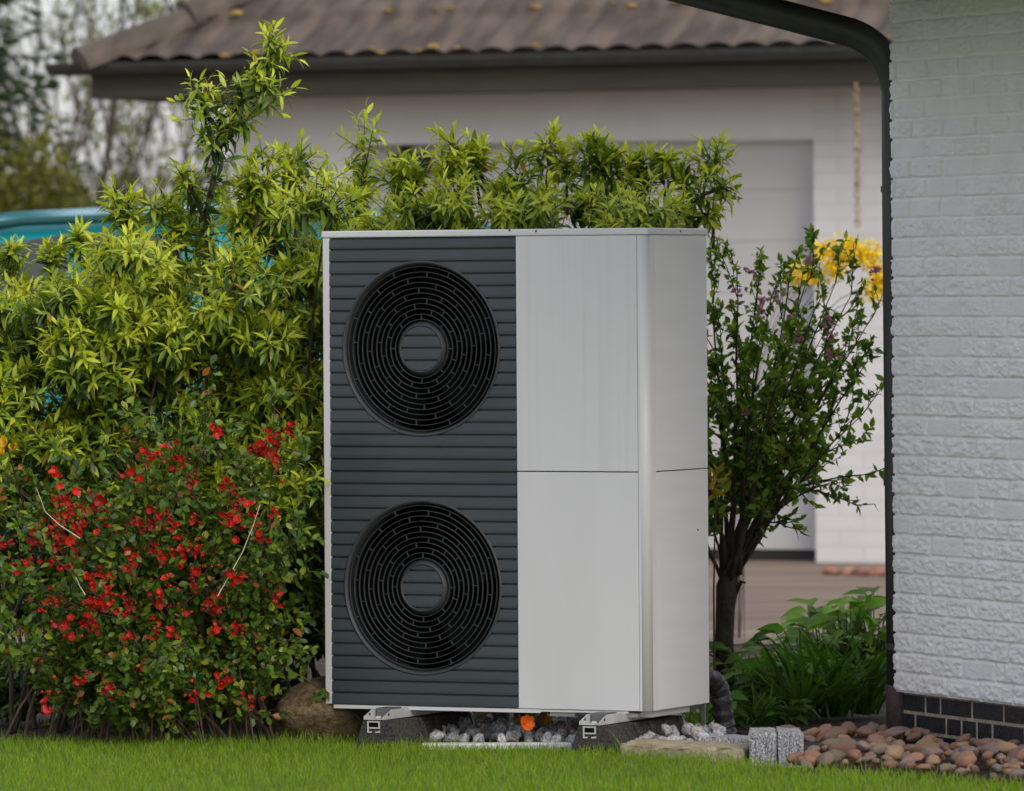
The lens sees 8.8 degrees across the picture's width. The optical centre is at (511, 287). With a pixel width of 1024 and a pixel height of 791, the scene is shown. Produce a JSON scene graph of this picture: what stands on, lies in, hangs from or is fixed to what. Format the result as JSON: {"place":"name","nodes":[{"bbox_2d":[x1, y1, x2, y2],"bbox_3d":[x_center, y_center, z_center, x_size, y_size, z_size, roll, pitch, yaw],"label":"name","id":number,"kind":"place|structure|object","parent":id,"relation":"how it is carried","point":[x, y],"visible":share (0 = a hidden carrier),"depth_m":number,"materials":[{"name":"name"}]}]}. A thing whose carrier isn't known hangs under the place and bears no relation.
{"place":"outdoors","nodes":[
{"label":"outdoors","id":0,"kind":"place"},
{"bbox_2d":[0,0,806,203],"label":"sky","id":1,"kind":"structure","parent":0,"point":[44,9],"materials":[{"name":"white"}]},
{"bbox_2d":[0,559,885,645],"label":"driveway","id":2,"kind":"structure","parent":0,"point":[771,586],"depth_m":29.38,"materials":[{"name":"concrete"}]},
{"bbox_2d":[0,121,97,213],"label":"background bush","id":3,"kind":"object","parent":2,"relation":"on","point":[45,193],"visible":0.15,"depth_m":34.90,"materials":[{"name":"green plant"}]},
{"bbox_2d":[0,0,99,209],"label":"conifer tree","id":4,"kind":"object","parent":2,"relation":"on","point":[52,84],"visible":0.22,"depth_m":38.03,"materials":[{"name":"green plant"}]},
{"bbox_2d":[0,113,99,211],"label":"background bush","id":5,"kind":"object","parent":2,"relation":"on","point":[62,150],"visible":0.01,"depth_m":35.97,"materials":[{"name":"green plant"}]},
{"bbox_2d":[0,0,228,210],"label":"sparse tree","id":6,"kind":"object","parent":2,"relation":"on","point":[80,79],"visible":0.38,"depth_m":40.75,"materials":[{"name":"grey plant"}]},
{"bbox_2d":[0,0,228,206],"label":"airy tree","id":7,"kind":"object","parent":2,"relation":"on","point":[150,152],"visible":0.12,"depth_m":50.40,"materials":[{"name":"grey plant"}]},
{"bbox_2d":[0,0,229,208],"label":"sparse tree","id":8,"kind":"object","parent":2,"relation":"on","point":[109,145],"visible":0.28,"depth_m":39.73,"materials":[{"name":"grey plant"}]},
{"bbox_2d":[0,0,229,208],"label":"airy tree","id":9,"kind":"object","parent":2,"relation":"on","point":[85,146],"visible":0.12,"depth_m":47.05,"materials":[{"name":"grey plant"}]},
{"bbox_2d":[8,0,229,206],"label":"airy tree","id":10,"kind":"object","parent":2,"relation":"on","point":[156,140],"visible":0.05,"depth_m":49.88,"materials":[{"name":"green plant"}]},
{"bbox_2d":[143,154,227,203],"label":"background bush","id":11,"kind":"object","parent":2,"relation":"on","point":[147,181],"depth_m":41.88,"materials":[{"name":"green plant"}]},
{"bbox_2d":[176,162,229,203],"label":"background bush","id":12,"kind":"object","parent":2,"relation":"on","point":[226,166],"depth_m":43.02,"materials":[{"name":"green plant"}]},
{"bbox_2d":[0,203,490,557],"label":"parked car","id":13,"kind":"object","parent":2,"relation":"on","point":[35,226],"visible":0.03,"depth_m":26.57,"materials":[{"name":"teal paint"}]},
{"bbox_2d":[734,232,882,637],"bbox_3d":[1.140,0.555,25.200,0.650,1.535,0.155,0,0,0],"label":"forsythia","id":14,"kind":"object","parent":2,"relation":"on","point":[865,254],"visible":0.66,"depth_m":25.19,"materials":[{"name":"yellow plant"}]},
{"bbox_2d":[822,566,839,574],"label":"rock","id":15,"kind":"object","parent":2,"relation":"on","point":[831,570],"visible":1,"depth_m":30.77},
{"bbox_2d":[840,566,854,575],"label":"rock","id":16,"kind":"object","parent":2,"relation":"on","point":[847,571],"visible":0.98,"depth_m":30.70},
{"bbox_2d":[854,566,872,575],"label":"rock","id":17,"kind":"object","parent":2,"relation":"on","point":[861,570],"visible":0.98,"depth_m":30.64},
{"bbox_2d":[867,566,884,576],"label":"rock","id":18,"kind":"object","parent":2,"relation":"on","point":[878,571],"visible":0.81,"depth_m":30.59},
{"bbox_2d":[45,0,891,562],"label":"garage","id":19,"kind":"structure","parent":0,"point":[679,76],"depth_m":32.44,"materials":[{"name":"white"}]},
{"bbox_2d":[411,139,815,549],"bbox_3d":[0.516,0.282,32.779,2.200,1.990,0.040,0,0,24],"label":"garage door","id":20,"kind":"structure","parent":19,"relation":"in","point":[766,216],"depth_m":32.44,"materials":[{"name":"metal"}]},
{"bbox_2d":[854,81,860,227],"bbox_3d":[1.634,-0.630,31.572,0.030,0.696,0.030,0,0,-43],"label":"rain chain","id":21,"kind":"object","parent":19,"relation":"hanging from","point":[857,182],"visible":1,"depth_m":31.57,"materials":[{"name":"orange metal"}]},
{"bbox_2d":[0,725,1023,790],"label":"lawn","id":22,"kind":"structure","parent":0,"point":[267,782],"depth_m":18.34,"materials":[{"name":"plant"}]},
{"bbox_2d":[0,435,54,738],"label":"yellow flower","id":23,"kind":"object","parent":22,"relation":"on","point":[4,441],"visible":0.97,"depth_m":19.31,"materials":[{"name":"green plant"}]},
{"bbox_2d":[0,354,362,745],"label":"flowering quince","id":24,"kind":"object","parent":22,"relation":"on","point":[134,659],"visible":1,"depth_m":19.43,"materials":[{"name":"green plant"}]},
{"bbox_2d":[422,742,571,749],"bbox_3d":[-0.044,1.334,19.302,0.435,0.033,0.055,0,0,0],"label":"kerb stone","id":25,"kind":"object","parent":22,"relation":"on","point":[513,743],"visible":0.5,"depth_m":19.27,"materials":[{"name":"stone"}]},
{"bbox_2d":[572,715,687,752],"bbox_3d":[0.343,1.290,19.280,0.136,0.076,0.534,0,0,26],"label":"rubber foot","id":26,"kind":"object","parent":22,"relation":"on","point":[587,736],"visible":0.56,"depth_m":19.08},
{"bbox_2d":[0,644,1023,785],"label":"ground","id":27,"kind":"structure","parent":0,"point":[859,721],"depth_m":20.24,"materials":[{"name":"soil"}]},
{"bbox_2d":[0,171,205,733],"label":"laurel shrub","id":28,"kind":"object","parent":27,"relation":"on","point":[76,342],"visible":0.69,"depth_m":19.86,"materials":[{"name":"green plant"}]},
{"bbox_2d":[18,163,229,207],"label":"distant hedge","id":29,"kind":"object","parent":27,"relation":"on","point":[98,174],"depth_m":63.34,"materials":[{"name":"plant"}]},
{"bbox_2d":[0,408,260,729],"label":"laurel shrub","id":30,"kind":"object","parent":27,"relation":"on","point":[51,572],"visible":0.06,"depth_m":20.46,"materials":[{"name":"green plant"}]},
{"bbox_2d":[128,17,375,731],"bbox_3d":[-0.796,0.261,20.222,0.870,2.158,1.367,0,0,0],"label":"laurel shrub","id":31,"kind":"object","parent":27,"relation":"on","point":[254,329],"visible":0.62,"depth_m":19.98,"materials":[{"name":"green plant"}]},
{"bbox_2d":[220,500,324,724],"bbox_3d":[-0.684,0.905,20.430,0.603,0.871,0.870,0,0,0],"label":"laurel shrub","id":32,"kind":"object","parent":27,"relation":"on","point":[316,634],"visible":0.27,"depth_m":20.27,"materials":[{"name":"green plant"}]},
{"bbox_2d":[271,676,370,742],"bbox_3d":[-0.555,1.262,19.718,0.306,0.226,0.232,0,0,-23],"label":"boulder","id":33,"kind":"object","parent":27,"relation":"on","point":[321,717],"visible":0.74,"depth_m":19.64,"materials":[{"name":"stone"}]},
{"bbox_2d":[279,95,548,712],"bbox_3d":[-0.276,0.368,20.679,0.900,1.934,1.225,0,0,0],"label":"laurel shrub","id":34,"kind":"object","parent":27,"relation":"on","point":[408,207],"visible":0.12,"depth_m":20.61,"materials":[{"name":"green plant"}]},
{"bbox_2d":[356,711,473,746],"bbox_3d":[-0.280,1.294,19.577,0.136,0.076,0.534,0,0,25],"label":"rubber foot","id":35,"kind":"object","parent":27,"relation":"on","point":[413,727],"visible":0.76,"depth_m":19.40},
{"bbox_2d":[474,712,492,718],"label":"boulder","id":36,"kind":"object","parent":27,"relation":"on","point":[481,715],"visible":0.02,"depth_m":20.30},
{"bbox_2d":[321,228,708,725],"bbox_3d":[-0.024,0.580,19.495,1.056,1.500,0.598,0,0,26],"label":"heat pump","id":37,"kind":"object","parent":27,"relation":"on","point":[515,473],"visible":1,"depth_m":19.37,"materials":[{"name":"white paint"}]},
{"bbox_2d":[521,715,534,741],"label":"garden flower","id":38,"kind":"object","parent":27,"relation":"on","point":[528,720],"visible":1,"depth_m":19.35,"materials":[{"name":"orange plant"}]},
{"bbox_2d":[539,712,551,728],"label":"garden flower","id":39,"kind":"object","parent":27,"relation":"on","point":[545,719],"visible":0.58,"depth_m":19.56,"materials":[{"name":"orange plant"}]},
{"bbox_2d":[430,709,726,744],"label":"gravel","id":40,"kind":"structure","parent":27,"relation":"on","point":[487,727],"depth_m":19.48,"materials":[{"name":"gravel"}]},
{"bbox_2d":[493,712,508,721],"bbox_3d":[-0.032,1.279,19.750,0.055,0.122,0.055,0,0,0],"label":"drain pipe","id":41,"kind":"object","parent":40,"relation":"on","point":[504,715],"visible":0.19,"depth_m":19.73,"materials":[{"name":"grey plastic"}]},
{"bbox_2d":[513,712,529,721],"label":"garden flower","id":42,"kind":"object","parent":40,"relation":"on","point":[516,717],"visible":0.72,"depth_m":19.61,"materials":[{"name":"orange plant"}]},
{"bbox_2d":[470,116,745,710],"bbox_3d":[0.271,0.398,20.638,0.909,1.867,1.147,0,0,0],"label":"laurel shrub","id":43,"kind":"object","parent":27,"relation":"on","point":[603,201],"visible":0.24,"depth_m":20.61,"materials":[{"name":"green plant"}]},
{"bbox_2d":[620,738,748,764],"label":"paving slab","id":44,"kind":"structure","parent":27,"relation":"on","point":[716,748],"depth_m":18.83,"materials":[{"name":"yellow stone"}]},
{"bbox_2d":[678,702,743,726],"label":"garden plant","id":45,"kind":"object","parent":27,"relation":"on","point":[696,716],"visible":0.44,"depth_m":19.73,"materials":[{"name":"green plant"}]},
{"bbox_2d":[703,462,730,669],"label":"yellow leaf plant","id":46,"kind":"object","parent":27,"relation":"on","point":[713,485],"visible":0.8,"depth_m":20.40,"materials":[{"name":"plant"}]},
{"bbox_2d":[701,733,748,742],"bbox_3d":[0.621,1.313,19.032,0.255,0.072,0.135,0,0,42],"label":"granite sett","id":47,"kind":"object","parent":27,"relation":"on","point":[731,738],"visible":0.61,"depth_m":18.98,"materials":[{"name":"stone"}]},
{"bbox_2d":[697,690,756,728],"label":"garden plant","id":48,"kind":"object","parent":27,"relation":"on","point":[739,711],"visible":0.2,"depth_m":20.07,"materials":[{"name":"green plant"}]},
{"bbox_2d":[709,667,748,734],"bbox_3d":[0.615,1.238,19.665,0.209,0.257,0.132,0,0,-19],"label":"insulated pipe","id":49,"kind":"object","parent":27,"relation":"on","point":[721,700],"visible":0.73,"depth_m":19.66,"materials":[{"name":"black plastic"}]},
{"bbox_2d":[709,641,797,713],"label":"garden plant","id":50,"kind":"object","parent":27,"relation":"on","point":[725,670],"visible":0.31,"depth_m":20.83,"materials":[{"name":"green plant"}]},
{"bbox_2d":[712,677,809,726],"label":"garden plant","id":51,"kind":"object","parent":27,"relation":"on","point":[756,718],"visible":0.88,"depth_m":20.13,"materials":[{"name":"green plant"}]},
{"bbox_2d":[748,727,776,766],"bbox_3d":[0.705,1.294,18.731,0.085,0.108,0.267,0,0,0],"label":"granite sett","id":52,"kind":"object","parent":27,"relation":"on","point":[763,742],"visible":0.85,"depth_m":18.62,"materials":[{"name":"stone"}]},
{"bbox_2d":[724,648,828,724],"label":"garden plant","id":53,"kind":"object","parent":27,"relation":"on","point":[763,665],"visible":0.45,"depth_m":20.58,"materials":[{"name":"green plant"}]},
{"bbox_2d":[762,699,812,727],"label":"garden plant","id":54,"kind":"object","parent":27,"relation":"on","point":[799,706],"visible":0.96,"depth_m":20.12,"materials":[{"name":"green plant"}]},
{"bbox_2d":[776,726,803,767],"bbox_3d":[0.777,1.293,18.700,0.073,0.110,0.281,0,0,0],"label":"granite sett","id":55,"kind":"object","parent":27,"relation":"on","point":[790,740],"visible":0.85,"depth_m":18.59,"materials":[{"name":"stone"}]},
{"bbox_2d":[702,224,883,699],"bbox_3d":[0.776,0.586,20.959,0.798,1.579,0.617,0,0,-14],"label":"ornamental tree","id":56,"kind":"object","parent":27,"relation":"on","point":[761,485],"visible":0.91,"depth_m":20.89,"materials":[{"name":"green plant"}]},
{"bbox_2d":[786,752,803,765],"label":"cobble","id":57,"kind":"object","parent":27,"relation":"on","point":[793,757],"visible":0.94,"depth_m":18.41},
{"bbox_2d":[740,613,864,700],"bbox_3d":[0.905,1.179,20.797,0.393,0.319,0.373,0,0,0],"label":"garden plant","id":58,"kind":"object","parent":27,"relation":"on","point":[792,635],"visible":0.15,"depth_m":20.80,"materials":[{"name":"green plant"}]},
{"bbox_2d":[721,628,886,720],"bbox_3d":[0.905,1.168,20.392,0.566,0.313,0.790,0,0,0],"label":"garden plant","id":59,"kind":"object","parent":27,"relation":"on","point":[796,692],"visible":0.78,"depth_m":20.34,"materials":[{"name":"green plant"}]},
{"bbox_2d":[798,755,815,765],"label":"cobble","id":60,"kind":"object","parent":27,"relation":"on","point":[812,759],"visible":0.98,"depth_m":18.32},
{"bbox_2d":[804,735,815,741],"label":"cobble","id":61,"kind":"object","parent":27,"relation":"on","point":[808,738],"visible":1,"depth_m":18.90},
{"bbox_2d":[803,727,819,741],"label":"cobble","id":62,"kind":"object","parent":27,"relation":"on","point":[814,731],"visible":0.66,"depth_m":19.17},
{"bbox_2d":[804,750,820,768],"bbox_3d":[0.833,1.297,18.375,0.057,0.042,0.069,-11,34,-42],"label":"cobble","id":63,"kind":"object","parent":27,"relation":"on","point":[814,753],"visible":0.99,"depth_m":18.36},
{"bbox_2d":[740,608,886,718],"bbox_3d":[0.975,1.150,20.536,0.598,0.351,0.651,0,0,0],"label":"garden plant","id":64,"kind":"object","parent":27,"relation":"on","point":[837,706],"visible":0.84,"depth_m":20.51,"materials":[{"name":"green plant"}]},
{"bbox_2d":[765,597,862,660],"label":"garden plant","id":65,"kind":"object","parent":27,"relation":"on","point":[793,613],"visible":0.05,"depth_m":22.04,"materials":[{"name":"green plant"}]},
{"bbox_2d":[815,724,831,741],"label":"cobble","id":66,"kind":"object","parent":27,"relation":"on","point":[823,728],"visible":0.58,"depth_m":19.20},
{"bbox_2d":[817,751,834,767],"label":"cobble","id":67,"kind":"object","parent":27,"relation":"on","point":[828,756],"visible":1,"depth_m":18.29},
{"bbox_2d":[820,738,840,746],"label":"cobble","id":68,"kind":"object","parent":27,"relation":"on","point":[829,741],"visible":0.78,"depth_m":18.68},
{"bbox_2d":[821,729,840,740],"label":"cobble","id":69,"kind":"object","parent":27,"relation":"on","point":[830,733],"visible":0.79,"depth_m":19.01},
{"bbox_2d":[775,618,886,714],"bbox_3d":[1.101,1.177,20.653,0.646,0.293,0.685,0,0,0],"label":"garden plant","id":70,"kind":"object","parent":27,"relation":"on","point":[869,704],"visible":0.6,"depth_m":20.63,"materials":[{"name":"green plant"}]},
{"bbox_2d":[782,595,885,698],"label":"garden plant","id":71,"kind":"object","parent":27,"relation":"on","point":[823,620],"visible":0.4,"depth_m":21.70,"materials":[{"name":"green plant"}]},
{"bbox_2d":[830,749,845,762],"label":"cobble","id":72,"kind":"object","parent":27,"relation":"on","point":[840,755],"visible":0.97,"depth_m":18.35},
{"bbox_2d":[830,726,847,734],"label":"cobble","id":73,"kind":"object","parent":27,"relation":"on","point":[843,730],"visible":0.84,"depth_m":19.09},
{"bbox_2d":[827,741,861,757],"bbox_3d":[0.926,1.285,18.528,0.100,0.045,0.055,0,-26,12],"label":"cobble","id":74,"kind":"object","parent":27,"relation":"on","point":[845,747],"visible":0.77,"depth_m":18.51,"materials":[{"name":"stone"}]},
{"bbox_2d":[667,0,1023,762],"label":"brick house","id":75,"kind":"structure","parent":27,"relation":"on","point":[951,76],"depth_m":19.05,"materials":[{"name":"white brick"}]},
{"bbox_2d":[836,737,856,743],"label":"cobble","id":76,"kind":"object","parent":27,"relation":"on","point":[842,739],"visible":0.42,"depth_m":18.82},
{"bbox_2d":[841,721,856,735],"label":"cobble","id":77,"kind":"object","parent":27,"relation":"on","point":[851,728],"visible":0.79,"depth_m":19.23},
{"bbox_2d":[811,586,886,687],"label":"garden plant","id":78,"kind":"object","parent":27,"relation":"on","point":[870,636],"visible":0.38,"depth_m":21.71,"materials":[{"name":"green plant"}]},
{"bbox_2d":[847,749,862,765],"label":"cobble","id":79,"kind":"object","parent":27,"relation":"on","point":[854,755],"visible":0.96,"depth_m":18.32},
{"bbox_2d":[857,741,870,752],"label":"cobble","id":80,"kind":"object","parent":27,"relation":"on","point":[863,746],"visible":1,"depth_m":18.49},
{"bbox_2d":[856,726,874,737],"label":"cobble","id":81,"kind":"object","parent":27,"relation":"on","point":[864,731],"visible":0.91,"depth_m":19.08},
{"bbox_2d":[861,754,875,763],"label":"cobble","id":82,"kind":"object","parent":27,"relation":"on","point":[867,758],"visible":0.99,"depth_m":18.24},
{"bbox_2d":[858,722,878,738],"bbox_3d":[1.034,1.280,19.295,0.056,0.034,0.090,-4,19,32],"label":"cobble","id":83,"kind":"object","parent":27,"relation":"on","point":[874,726],"visible":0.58,"depth_m":19.28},
{"bbox_2d":[866,733,887,743],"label":"cobble","id":84,"kind":"object","parent":27,"relation":"on","point":[875,738],"visible":0.55,"depth_m":18.75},
{"bbox_2d":[869,742,889,754],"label":"cobble","id":85,"kind":"object","parent":27,"relation":"on","point":[878,748],"visible":0.94,"depth_m":18.44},
{"bbox_2d":[882,760,898,769],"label":"cobble","id":86,"kind":"object","parent":27,"relation":"on","point":[888,763],"visible":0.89,"depth_m":18.18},
{"bbox_2d":[880,728,905,738],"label":"cobble","id":87,"kind":"object","parent":27,"relation":"on","point":[896,733],"visible":0.85,"depth_m":19.05,"materials":[{"name":"stone"}]},
{"bbox_2d":[885,745,903,759],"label":"cobble","id":88,"kind":"object","parent":27,"relation":"on","point":[894,751],"visible":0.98,"depth_m":18.35,"materials":[{"name":"stone"}]},
{"bbox_2d":[890,739,905,746],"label":"cobble","id":89,"kind":"object","parent":27,"relation":"on","point":[899,742],"visible":0.42,"depth_m":18.63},
{"bbox_2d":[897,755,915,770],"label":"cobble","id":90,"kind":"object","parent":27,"relation":"on","point":[904,760],"visible":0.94,"depth_m":18.14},
{"bbox_2d":[905,761,915,769],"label":"cobble","id":91,"kind":"object","parent":27,"relation":"on","point":[911,764],"visible":1,"depth_m":18.04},
{"bbox_2d":[902,744,922,752],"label":"cobble","id":92,"kind":"object","parent":27,"relation":"on","point":[911,748],"visible":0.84,"depth_m":18.40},
{"bbox_2d":[906,732,920,741],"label":"cobble","id":93,"kind":"object","parent":27,"relation":"on","point":[911,737],"visible":1,"depth_m":18.99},
{"bbox_2d":[910,752,923,760],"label":"cobble","id":94,"kind":"object","parent":27,"relation":"on","point":[918,756],"visible":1,"depth_m":18.23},
{"bbox_2d":[916,764,930,769],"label":"cobble","id":95,"kind":"object","parent":27,"relation":"on","point":[924,766],"visible":1,"depth_m":18.01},
{"bbox_2d":[915,737,934,744],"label":"cobble","id":96,"kind":"object","parent":27,"relation":"on","point":[924,740],"visible":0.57,"depth_m":18.76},
{"bbox_2d":[919,742,939,747],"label":"cobble","id":97,"kind":"object","parent":27,"relation":"on","point":[927,744],"visible":0.45,"depth_m":18.64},
{"bbox_2d":[920,746,943,759],"bbox_3d":[1.152,1.277,18.289,0.072,0.036,0.058,-12,-9,32],"label":"cobble","id":98,"kind":"object","parent":27,"relation":"on","point":[926,752],"visible":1,"depth_m":18.27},
{"bbox_2d":[925,754,940,765],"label":"cobble","id":99,"kind":"object","parent":27,"relation":"on","point":[934,759],"visible":0.88,"depth_m":18.19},
{"bbox_2d":[939,742,950,751],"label":"cobble","id":100,"kind":"object","parent":27,"relation":"on","point":[944,747],"visible":0.63,"depth_m":18.49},
{"bbox_2d":[939,763,951,771],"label":"cobble","id":101,"kind":"object","parent":27,"relation":"on","point":[943,767],"visible":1,"depth_m":17.97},
{"bbox_2d":[949,752,960,762],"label":"cobble","id":102,"kind":"object","parent":27,"relation":"on","point":[953,756],"visible":0.45,"depth_m":18.28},
{"bbox_2d":[954,767,967,775],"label":"cobble","id":103,"kind":"object","parent":27,"relation":"on","point":[963,770],"visible":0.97,"depth_m":17.90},
{"bbox_2d":[956,733,971,741],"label":"cobble","id":104,"kind":"object","parent":27,"relation":"on","point":[966,737],"visible":0.84,"depth_m":18.88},
{"bbox_2d":[955,750,976,767],"bbox_3d":[1.229,1.281,18.063,0.060,0.043,0.076,-29,11,-9],"label":"cobble","id":105,"kind":"object","parent":27,"relation":"on","point":[964,759],"visible":1,"depth_m":18.04,"materials":[{"name":"stone"}]},
{"bbox_2d":[957,745,978,756],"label":"cobble","id":106,"kind":"object","parent":27,"relation":"on","point":[962,748],"visible":0.56,"depth_m":18.32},
{"bbox_2d":[974,738,996,746],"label":"cobble","id":107,"kind":"object","parent":27,"relation":"on","point":[981,742],"visible":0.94,"depth_m":18.46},
{"bbox_2d":[982,751,992,759],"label":"cobble","id":108,"kind":"object","parent":27,"relation":"on","point":[987,755],"visible":1,"depth_m":18.18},
{"bbox_2d":[980,742,999,754],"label":"cobble","id":109,"kind":"object","parent":27,"relation":"on","point":[993,747],"visible":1,"depth_m":18.33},
{"bbox_2d":[997,741,1018,754],"bbox_3d":[1.362,1.267,18.329,0.051,0.037,0.083,14,-3,-42],"label":"cobble","id":110,"kind":"object","parent":27,"relation":"on","point":[1005,748],"visible":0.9,"depth_m":18.31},
{"bbox_2d":[1007,748,1018,757],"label":"cobble","id":111,"kind":"object","parent":27,"relation":"on","point":[1012,752],"visible":0.52,"depth_m":18.25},
{"bbox_2d":[1008,768,1023,780],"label":"cobble","id":112,"kind":"object","parent":27,"relation":"on","point":[1019,773],"visible":0.99,"depth_m":17.78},
{"bbox_2d":[1014,747,1023,761],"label":"cobble","id":113,"kind":"object","parent":27,"relation":"on","point":[1019,755],"visible":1,"depth_m":18.07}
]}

